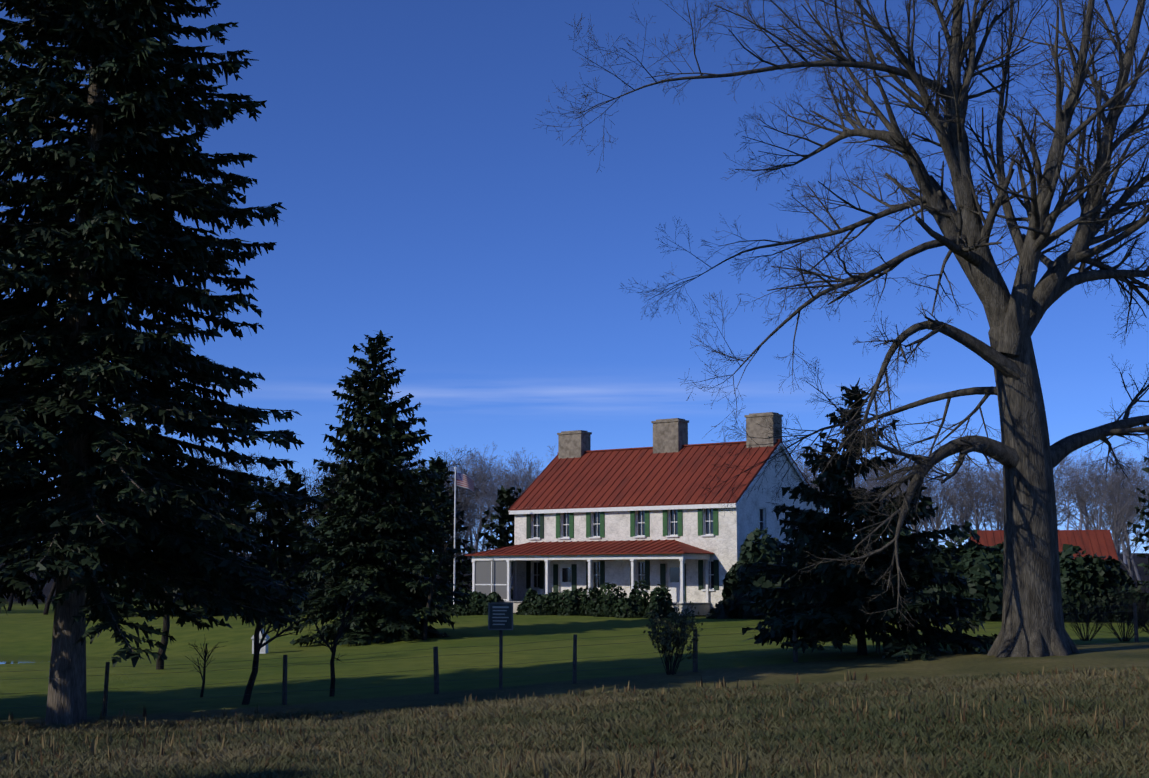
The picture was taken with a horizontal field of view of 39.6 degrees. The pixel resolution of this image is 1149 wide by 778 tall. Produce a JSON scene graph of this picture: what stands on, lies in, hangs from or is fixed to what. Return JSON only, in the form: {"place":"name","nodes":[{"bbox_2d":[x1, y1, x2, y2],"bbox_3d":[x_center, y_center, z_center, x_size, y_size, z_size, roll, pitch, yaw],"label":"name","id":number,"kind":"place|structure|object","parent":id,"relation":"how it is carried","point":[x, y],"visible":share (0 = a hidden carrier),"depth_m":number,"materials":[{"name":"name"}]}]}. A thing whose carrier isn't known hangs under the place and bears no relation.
{"place":"outdoors","nodes":[
{"label":"outdoors","id":0,"kind":"place"},
{"bbox_2d":[0,655,121,663],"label":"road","id":1,"kind":"structure","parent":0,"point":[17,659],"depth_m":72.73,"materials":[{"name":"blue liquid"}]},
{"bbox_2d":[0,664,1148,777],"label":"pasture grass","id":2,"kind":"structure","parent":0,"point":[469,739],"depth_m":22.84,"materials":[{"name":"plant"}]},
{"bbox_2d":[0,553,1148,777],"bbox_3d":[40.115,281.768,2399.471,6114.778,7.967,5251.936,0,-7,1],"label":"ground","id":3,"kind":"structure","parent":0,"point":[26,629],"depth_m":51.99,"materials":[{"name":"green plant"}]},
{"bbox_2d":[41,494,58,614],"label":"dark tree","id":4,"kind":"object","parent":3,"relation":"on","point":[47,604],"depth_m":101.71,"materials":[{"name":"plant"}]},
{"bbox_2d":[52,500,139,616],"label":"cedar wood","id":5,"kind":"object","parent":3,"relation":"on","point":[130,613],"depth_m":97.03,"materials":[{"name":"green plant"}]},
{"bbox_2d":[104,505,183,616],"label":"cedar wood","id":6,"kind":"object","parent":3,"relation":"on","point":[136,595],"visible":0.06,"depth_m":97.18,"materials":[{"name":"green plant"}]},
{"bbox_2d":[132,476,193,614],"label":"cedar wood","id":7,"kind":"object","parent":3,"relation":"on","point":[150,611],"visible":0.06,"depth_m":96.94,"materials":[{"name":"green plant"}]},
{"bbox_2d":[0,0,329,725],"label":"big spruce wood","id":8,"kind":"object","parent":3,"relation":"on","point":[87,524],"visible":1,"depth_m":39.00,"materials":[{"name":"green plant"}]},
{"bbox_2d":[144,521,208,669],"bbox_3d":[-13.942,6.788,55.455,2.469,6.049,3.998,0,-7,1],"label":"tree","id":9,"kind":"object","parent":3,"relation":"on","point":[166,625],"visible":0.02,"depth_m":55.25,"materials":[{"name":"brown plant"}]},
{"bbox_2d":[154,469,231,616],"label":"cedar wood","id":10,"kind":"object","parent":3,"relation":"on","point":[180,602],"visible":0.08,"depth_m":96.97,"materials":[{"name":"green plant"}]},
{"bbox_2d":[187,634,227,696],"bbox_3d":[-10.807,8.092,46.336,1.101,1.890,1.162,-3,-7,25],"label":"tree","id":11,"kind":"object","parent":3,"relation":"on","point":[205,652],"visible":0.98,"depth_m":46.38,"materials":[{"name":"brown plant"}]},
{"bbox_2d":[189,469,282,615],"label":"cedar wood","id":12,"kind":"object","parent":3,"relation":"on","point":[245,514],"visible":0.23,"depth_m":98.12,"materials":[{"name":"green plant"}]},
{"bbox_2d":[222,452,286,556],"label":"dark tree","id":13,"kind":"object","parent":3,"relation":"on","point":[255,467],"visible":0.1,"depth_m":119.15,"materials":[{"name":"plant"}]},
{"bbox_2d":[251,628,269,653],"bbox_3d":[-12.822,10.287,65.138,0.680,1.000,0.680,0,-7,1],"label":"white well box","id":14,"kind":"object","parent":3,"relation":"on","point":[264,650],"visible":0.48,"depth_m":64.84,"materials":[{"name":"paint"}]},
{"bbox_2d":[232,481,320,614],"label":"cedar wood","id":15,"kind":"object","parent":3,"relation":"on","point":[278,535],"visible":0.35,"depth_m":98.40,"materials":[{"name":"green plant"}]},
{"bbox_2d":[247,466,318,607],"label":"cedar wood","id":16,"kind":"object","parent":3,"relation":"on","point":[294,479],"visible":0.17,"depth_m":108.31,"materials":[{"name":"green plant"}]},
{"bbox_2d":[242,544,335,704],"bbox_3d":[-8.072,6.517,43.830,1.725,4.480,2.673,-5,-9,39],"label":"tree","id":17,"kind":"object","parent":3,"relation":"on","point":[258,646],"visible":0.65,"depth_m":43.73,"materials":[{"name":"brown plant"}]},
{"bbox_2d":[250,467,329,528],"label":"dark tree","id":18,"kind":"object","parent":3,"relation":"on","point":[305,473],"visible":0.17,"depth_m":110.21,"materials":[{"name":"grey plant"}]},
{"bbox_2d":[291,475,344,611],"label":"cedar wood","id":19,"kind":"object","parent":3,"relation":"on","point":[330,494],"visible":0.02,"depth_m":106.22,"materials":[{"name":"green plant"}]},
{"bbox_2d":[308,577,377,696],"bbox_3d":[-6.539,6.996,44.662,1.971,3.457,1.658,0,-7,1],"label":"tree","id":20,"kind":"object","parent":3,"relation":"on","point":[342,628],"visible":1,"depth_m":45.05,"materials":[{"name":"brown plant"}]},
{"bbox_2d":[305,467,391,552],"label":"dark tree","id":21,"kind":"object","parent":3,"relation":"on","point":[327,507],"visible":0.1,"depth_m":101.32,"materials":[{"name":"plant"}]},
{"bbox_2d":[282,330,470,646],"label":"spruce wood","id":22,"kind":"object","parent":3,"relation":"on","point":[369,547],"visible":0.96,"depth_m":70.60,"materials":[{"name":"green plant"}]},
{"bbox_2d":[393,469,471,602],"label":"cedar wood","id":23,"kind":"object","parent":3,"relation":"on","point":[438,514],"visible":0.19,"depth_m":96.56,"materials":[{"name":"green plant"}]},
{"bbox_2d":[383,448,487,549],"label":"dark tree","id":24,"kind":"object","parent":3,"relation":"on","point":[451,475],"visible":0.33,"depth_m":122.56,"materials":[{"name":"grey plant"}]},
{"bbox_2d":[403,456,476,597],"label":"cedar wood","id":25,"kind":"object","parent":3,"relation":"on","point":[436,463],"visible":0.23,"depth_m":101.30,"materials":[{"name":"green plant"}]},
{"bbox_2d":[396,461,489,581],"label":"dark tree","id":26,"kind":"object","parent":3,"relation":"on","point":[461,498],"visible":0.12,"depth_m":146.29,"materials":[{"name":"plant"}]},
{"bbox_2d":[422,529,464,639],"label":"tree","id":27,"kind":"object","parent":3,"relation":"on","point":[425,625],"visible":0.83,"depth_m":69.63,"materials":[{"name":"brown plant"}]},
{"bbox_2d":[418,454,489,565],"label":"pale tree","id":28,"kind":"object","parent":3,"relation":"on","point":[468,508],"visible":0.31,"depth_m":124.78,"materials":[{"name":"grey plant"}]},
{"bbox_2d":[432,483,485,587],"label":"pale tree","id":29,"kind":"object","parent":3,"relation":"on","point":[467,519],"visible":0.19,"depth_m":126.06,"materials":[{"name":"grey plant"}]},
{"bbox_2d":[453,466,473,604],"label":"flagpole","id":30,"kind":"object","parent":3,"relation":"on","point":[463,480],"visible":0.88,"depth_m":90.85,"materials":[{"name":"white metal"}]},
{"bbox_2d":[457,591,486,615],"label":"bush","id":31,"kind":"object","parent":3,"relation":"on","point":[477,604],"visible":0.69,"depth_m":88.36,"materials":[{"name":"green plant"}]},
{"bbox_2d":[448,455,498,590],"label":"pale tree","id":32,"kind":"object","parent":3,"relation":"on","point":[462,472],"visible":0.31,"depth_m":147.14,"materials":[{"name":"grey plant"}]},
{"bbox_2d":[449,485,511,552],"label":"pale tree","id":33,"kind":"object","parent":3,"relation":"on","point":[490,503],"visible":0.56,"depth_m":139.08,"materials":[{"name":"grey plant"}]},
{"bbox_2d":[450,447,510,538],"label":"pale tree","id":34,"kind":"object","parent":3,"relation":"on","point":[481,467],"visible":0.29,"depth_m":160.83,"materials":[{"name":"grey plant"}]},
{"bbox_2d":[461,477,513,552],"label":"pale tree","id":35,"kind":"object","parent":3,"relation":"on","point":[483,539],"visible":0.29,"depth_m":160.82,"materials":[{"name":"plant"}]},
{"bbox_2d":[450,441,529,527],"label":"pale tree","id":36,"kind":"object","parent":3,"relation":"on","point":[490,472],"visible":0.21,"depth_m":187.00,"materials":[{"name":"grey plant"}]},
{"bbox_2d":[482,592,503,614],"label":"bush","id":37,"kind":"object","parent":3,"relation":"on","point":[493,597],"visible":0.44,"depth_m":88.00,"materials":[{"name":"green plant"}]},
{"bbox_2d":[466,485,522,599],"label":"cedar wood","id":38,"kind":"object","parent":3,"relation":"on","point":[505,498],"visible":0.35,"depth_m":100.79,"materials":[{"name":"green plant"}]},
{"bbox_2d":[488,601,512,689],"bbox_3d":[-2.050,7.288,44.455,0.705,2.740,0.161,-1,-7,9],"label":"sign post","id":39,"kind":"object","parent":3,"relation":"on","point":[500,616],"visible":0.98,"depth_m":44.48,"materials":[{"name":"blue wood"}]},
{"bbox_2d":[461,467,539,589],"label":"pale tree","id":40,"kind":"object","parent":3,"relation":"on","point":[527,474],"visible":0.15,"depth_m":147.24,"materials":[{"name":"grey plant"}]},
{"bbox_2d":[488,448,543,582],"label":"pale tree","id":41,"kind":"object","parent":3,"relation":"on","point":[518,480],"visible":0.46,"depth_m":166.25,"materials":[{"name":"grey plant"}]},
{"bbox_2d":[515,588,541,614],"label":"bush","id":42,"kind":"object","parent":3,"relation":"on","point":[524,607],"visible":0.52,"depth_m":86.49,"materials":[{"name":"green plant"}]},
{"bbox_2d":[531,591,563,614],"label":"bush","id":43,"kind":"object","parent":3,"relation":"on","point":[545,605],"visible":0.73,"depth_m":85.33,"materials":[{"name":"green plant"}]},
{"bbox_2d":[555,587,583,615],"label":"bush","id":44,"kind":"object","parent":3,"relation":"on","point":[568,606],"visible":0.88,"depth_m":84.52,"materials":[{"name":"green plant"}]},
{"bbox_2d":[10,603,1138,715],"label":"fence posts","id":45,"kind":"object","parent":3,"relation":"on","point":[436,673],"visible":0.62,"depth_m":44.26,"materials":[{"name":"brown wood"}]},
{"bbox_2d":[577,586,602,615],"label":"bush","id":46,"kind":"object","parent":3,"relation":"on","point":[588,601],"visible":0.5,"depth_m":84.29,"materials":[{"name":"green plant"}]},
{"bbox_2d":[593,582,627,616],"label":"bush","id":47,"kind":"object","parent":3,"relation":"on","point":[604,605],"visible":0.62,"depth_m":82.91,"materials":[{"name":"green plant"}]},
{"bbox_2d":[513,602,710,615],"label":"porch base","id":48,"kind":"object","parent":3,"relation":"on","point":[702,609],"visible":0.1,"depth_m":84.45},
{"bbox_2d":[504,600,710,603],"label":"porch floor","id":49,"kind":"structure","parent":48,"relation":"on","point":[672,603],"depth_m":85.71,"materials":[{"name":"wood"}]},
{"bbox_2d":[472,554,709,602],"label":"porch columns","id":50,"kind":"structure","parent":49,"relation":"on","point":[592,557],"depth_m":87.26,"materials":[{"name":"white wood"}]},
{"bbox_2d":[475,561,506,600],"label":"porch screen","id":51,"kind":"object","parent":50,"relation":"attached to","point":[483,572],"visible":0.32,"depth_m":91.53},
{"bbox_2d":[612,580,648,617],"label":"bush","id":52,"kind":"object","parent":3,"relation":"on","point":[630,607],"visible":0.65,"depth_m":82.11,"materials":[{"name":"green plant"}]},
{"bbox_2d":[640,584,676,618],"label":"bush","id":53,"kind":"object","parent":3,"relation":"on","point":[659,603],"visible":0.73,"depth_m":81.55,"materials":[{"name":"green plant"}]},
{"bbox_2d":[514,447,818,605],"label":"house walls","id":54,"kind":"structure","parent":3,"relation":"on","point":[738,523],"depth_m":87.78,"materials":[{"name":"white paint"}]},
{"bbox_2d":[465,539,713,555],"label":"porch roof","id":55,"kind":"structure","parent":54,"relation":"attached to","point":[666,546],"depth_m":88.18,"materials":[{"name":"red metal"}]},
{"bbox_2d":[526,508,718,600],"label":"shutters","id":56,"kind":"object","parent":54,"relation":"attached to","point":[602,571],"depth_m":89.62,"materials":[{"name":"green wood"}]},
{"bbox_2d":[532,508,764,601],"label":"window frames","id":57,"kind":"structure","parent":54,"relation":"attached to","point":[674,589],"depth_m":88.52,"materials":[{"name":"white wood"}]},
{"bbox_2d":[534,508,795,587],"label":"window glass","id":58,"kind":"object","parent":57,"relation":"in","point":[566,574],"visible":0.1,"depth_m":88.63,"materials":[{"name":"black glass"}]},
{"bbox_2d":[529,535,768,590],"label":"window sills","id":59,"kind":"structure","parent":54,"relation":"attached to","point":[633,537],"depth_m":88.40,"materials":[{"name":"white paint"}]},
{"bbox_2d":[508,443,823,513],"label":"roof trim","id":60,"kind":"structure","parent":54,"relation":"attached to","point":[697,506],"depth_m":88.64,"materials":[{"name":"white paint"}]},
{"bbox_2d":[509,439,823,510],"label":"roof","id":61,"kind":"structure","parent":54,"relation":"on","point":[635,477],"depth_m":90.92,"materials":[{"name":"red metal"}]},
{"bbox_2d":[557,412,782,458],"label":"chimneys","id":62,"kind":"object","parent":54,"relation":"on","point":[670,435],"visible":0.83,"depth_m":92.63,"materials":[{"name":"stone"}]},
{"bbox_2d":[643,601,703,674],"bbox_3d":[2.890,7.264,46.614,1.804,2.235,2.337,0,-7,1],"label":"twiggy shrub","id":63,"kind":"object","parent":3,"relation":"on","point":[676,641],"visible":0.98,"depth_m":46.43,"materials":[{"name":"green plant"}]},
{"bbox_2d":[706,530,783,619],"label":"tall hedge","id":64,"kind":"object","parent":3,"relation":"on","point":[728,606],"visible":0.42,"depth_m":80.97,"materials":[{"name":"green plant"}]},
{"bbox_2d":[741,527,797,618],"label":"tall hedge","id":65,"kind":"object","parent":3,"relation":"on","point":[776,541],"visible":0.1,"depth_m":81.75,"materials":[{"name":"green plant"}]},
{"bbox_2d":[761,555,839,619],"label":"tall hedge","id":66,"kind":"object","parent":3,"relation":"on","point":[777,584],"visible":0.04,"depth_m":79.37,"materials":[{"name":"green plant"}]},
{"bbox_2d":[534,0,1148,657],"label":"bare tree","id":67,"kind":"object","parent":3,"relation":"on","point":[1026,454],"visible":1,"depth_m":47.31,"materials":[{"name":"grey plant"}]},
{"bbox_2d":[732,378,997,661],"bbox_3d":[9.324,4.361,51.111,8.708,9.501,8.878,0,-7,1],"label":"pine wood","id":68,"kind":"object","parent":3,"relation":"on","point":[829,614],"visible":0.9,"depth_m":50.19,"materials":[{"name":"green plant"}]},
{"bbox_2d":[855,453,929,537],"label":"pale tree","id":69,"kind":"object","parent":3,"relation":"on","point":[889,478],"visible":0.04,"depth_m":140.99,"materials":[{"name":"plant"}]},
{"bbox_2d":[879,467,941,535],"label":"pale tree","id":70,"kind":"object","parent":3,"relation":"on","point":[912,526],"visible":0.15,"depth_m":131.79,"materials":[{"name":"grey plant"}]},
{"bbox_2d":[871,442,969,543],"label":"pale tree","id":71,"kind":"object","parent":3,"relation":"on","point":[938,522],"visible":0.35,"depth_m":127.82,"materials":[{"name":"grey plant"}]},
{"bbox_2d":[893,466,969,545],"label":"pale tree","id":72,"kind":"object","parent":3,"relation":"on","point":[941,504],"visible":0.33,"depth_m":140.50,"materials":[{"name":"grey plant"}]},
{"bbox_2d":[914,545,970,620],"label":"tall hedge","id":73,"kind":"object","parent":3,"relation":"on","point":[953,589],"visible":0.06,"depth_m":77.91,"materials":[{"name":"green plant"}]},
{"bbox_2d":[919,528,986,592],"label":"tall hedge","id":74,"kind":"object","parent":3,"relation":"on","point":[973,534],"visible":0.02,"depth_m":79.68,"materials":[{"name":"green plant"}]},
{"bbox_2d":[909,457,1000,548],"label":"pale tree","id":75,"kind":"object","parent":3,"relation":"on","point":[975,482],"visible":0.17,"depth_m":141.38,"materials":[{"name":"grey plant"}]},
{"bbox_2d":[924,474,988,546],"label":"pale tree","id":76,"kind":"object","parent":3,"relation":"on","point":[947,510],"visible":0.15,"depth_m":165.96,"materials":[{"name":"grey plant"}]},
{"bbox_2d":[933,457,1001,522],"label":"pale tree","id":77,"kind":"object","parent":3,"relation":"on","point":[960,477],"visible":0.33,"depth_m":186.61,"materials":[{"name":"grey plant"}]},
{"bbox_2d":[933,465,1003,533],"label":"pale tree","id":78,"kind":"object","parent":3,"relation":"on","point":[981,506],"visible":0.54,"depth_m":135.34,"materials":[{"name":"grey plant"}]},
{"bbox_2d":[946,482,1003,531],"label":"pale tree","id":79,"kind":"object","parent":3,"relation":"on","point":[977,507],"visible":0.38,"depth_m":137.90,"materials":[{"name":"grey plant"}]},
{"bbox_2d":[954,543,1002,621],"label":"tall hedge","id":80,"kind":"object","parent":3,"relation":"on","point":[993,606],"visible":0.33,"depth_m":77.10,"materials":[{"name":"green plant"}]},
{"bbox_2d":[959,542,998,618],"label":"tall hedge","id":81,"kind":"object","parent":3,"relation":"on","point":[967,564],"visible":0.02,"depth_m":78.88,"materials":[{"name":"green plant"}]},
{"bbox_2d":[976,457,1058,518],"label":"pale tree","id":82,"kind":"object","parent":3,"relation":"on","point":[994,474],"visible":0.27,"depth_m":190.02,"materials":[{"name":"grey plant"}]},
{"bbox_2d":[961,467,1093,523],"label":"pale tree","id":83,"kind":"object","parent":3,"relation":"on","point":[1000,505],"visible":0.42,"depth_m":133.01,"materials":[{"name":"grey plant"}]},
{"bbox_2d":[985,548,1086,622],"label":"tall hedge","id":84,"kind":"object","parent":3,"relation":"on","point":[996,553],"visible":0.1,"depth_m":76.66,"materials":[{"name":"green plant"}]},
{"bbox_2d":[1053,467,1083,529],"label":"pale tree","id":85,"kind":"object","parent":3,"relation":"on","point":[1063,491],"visible":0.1,"depth_m":138.88,"materials":[{"name":"plant"}]},
{"bbox_2d":[1053,453,1087,524],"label":"pale tree","id":86,"kind":"object","parent":3,"relation":"on","point":[1061,466],"visible":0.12,"depth_m":164.72,"materials":[{"name":"grey plant"}]},
{"bbox_2d":[1058,450,1105,529],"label":"pale tree","id":87,"kind":"object","parent":3,"relation":"on","point":[1089,454],"visible":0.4,"depth_m":259.59,"materials":[{"name":"grey plant"}]},
{"bbox_2d":[1059,544,1110,608],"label":"tall hedge","id":88,"kind":"object","parent":3,"relation":"on","point":[1066,553],"visible":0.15,"depth_m":77.31,"materials":[{"name":"green plant"}]},
{"bbox_2d":[1053,457,1129,529],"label":"pale tree","id":89,"kind":"object","parent":3,"relation":"on","point":[1085,524],"visible":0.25,"depth_m":179.39,"materials":[{"name":"grey plant"}]},
{"bbox_2d":[1062,590,1122,640],"bbox_3d":[18.224,8.065,56.825,2.062,1.892,2.455,6,-9,-42],"label":"bare shrub","id":90,"kind":"object","parent":3,"relation":"on","point":[1086,624],"visible":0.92,"depth_m":56.74,"materials":[{"name":"brown plant"}]},
{"bbox_2d":[1055,468,1135,538],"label":"pale tree","id":91,"kind":"object","parent":3,"relation":"on","point":[1080,500],"visible":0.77,"depth_m":122.69,"materials":[{"name":"grey plant"}]},
{"bbox_2d":[1061,450,1143,529],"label":"pale tree","id":92,"kind":"object","parent":3,"relation":"on","point":[1099,526],"visible":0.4,"depth_m":188.95,"materials":[{"name":"grey plant"}]},
{"bbox_2d":[1060,552,1148,622],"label":"tall hedge","id":93,"kind":"object","parent":3,"relation":"on","point":[1106,580],"visible":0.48,"depth_m":77.12,"materials":[{"name":"green plant"}]},
{"bbox_2d":[1071,464,1148,545],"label":"pale tree","id":94,"kind":"object","parent":3,"relation":"on","point":[1118,499],"visible":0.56,"depth_m":131.93,"materials":[{"name":"grey plant"}]},
{"bbox_2d":[1074,446,1147,562],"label":"pale tree","id":95,"kind":"object","parent":3,"relation":"on","point":[1092,479],"visible":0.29,"depth_m":160.24,"materials":[{"name":"grey plant"}]},
{"bbox_2d":[1082,465,1148,586],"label":"pale tree","id":96,"kind":"object","parent":3,"relation":"on","point":[1136,570],"visible":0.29,"depth_m":165.26,"materials":[{"name":"grey plant"}]},
{"bbox_2d":[1085,470,1147,579],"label":"pale tree","id":97,"kind":"object","parent":3,"relation":"on","point":[1129,558],"visible":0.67,"depth_m":136.96,"materials":[{"name":"grey plant"}]},
{"bbox_2d":[1086,582,1148,641],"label":"bare shrub","id":98,"kind":"object","parent":3,"relation":"on","point":[1115,633],"visible":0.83,"depth_m":54.79,"materials":[{"name":"brown plant"}]},
{"bbox_2d":[1092,481,1147,555],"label":"pale tree","id":99,"kind":"object","parent":3,"relation":"on","point":[1118,539],"visible":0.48,"depth_m":146.54,"materials":[{"name":"grey plant"}]},
{"bbox_2d":[1097,463,1148,532],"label":"pale tree","id":100,"kind":"object","parent":3,"relation":"on","point":[1129,486],"visible":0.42,"depth_m":149.77,"materials":[{"name":"grey plant"}]},
{"bbox_2d":[1109,456,1148,625],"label":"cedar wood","id":101,"kind":"object","parent":3,"relation":"on","point":[1141,535],"visible":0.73,"depth_m":71.42,"materials":[{"name":"green plant"}]},
{"bbox_2d":[1122,589,1148,633],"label":"shrub","id":102,"kind":"object","parent":3,"relation":"on","point":[1144,623],"visible":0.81,"depth_m":53.97,"materials":[{"name":"brown plant"}]},
{"bbox_2d":[0,0,1148,552],"label":"sky","id":103,"kind":"structure","parent":0,"point":[415,180],"materials":[{"name":"blue"}]},
{"bbox_2d":[969,529,1118,560],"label":"barn roof","id":104,"kind":"structure","parent":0,"point":[1099,542],"depth_m":103.55,"materials":[{"name":"red metal"}]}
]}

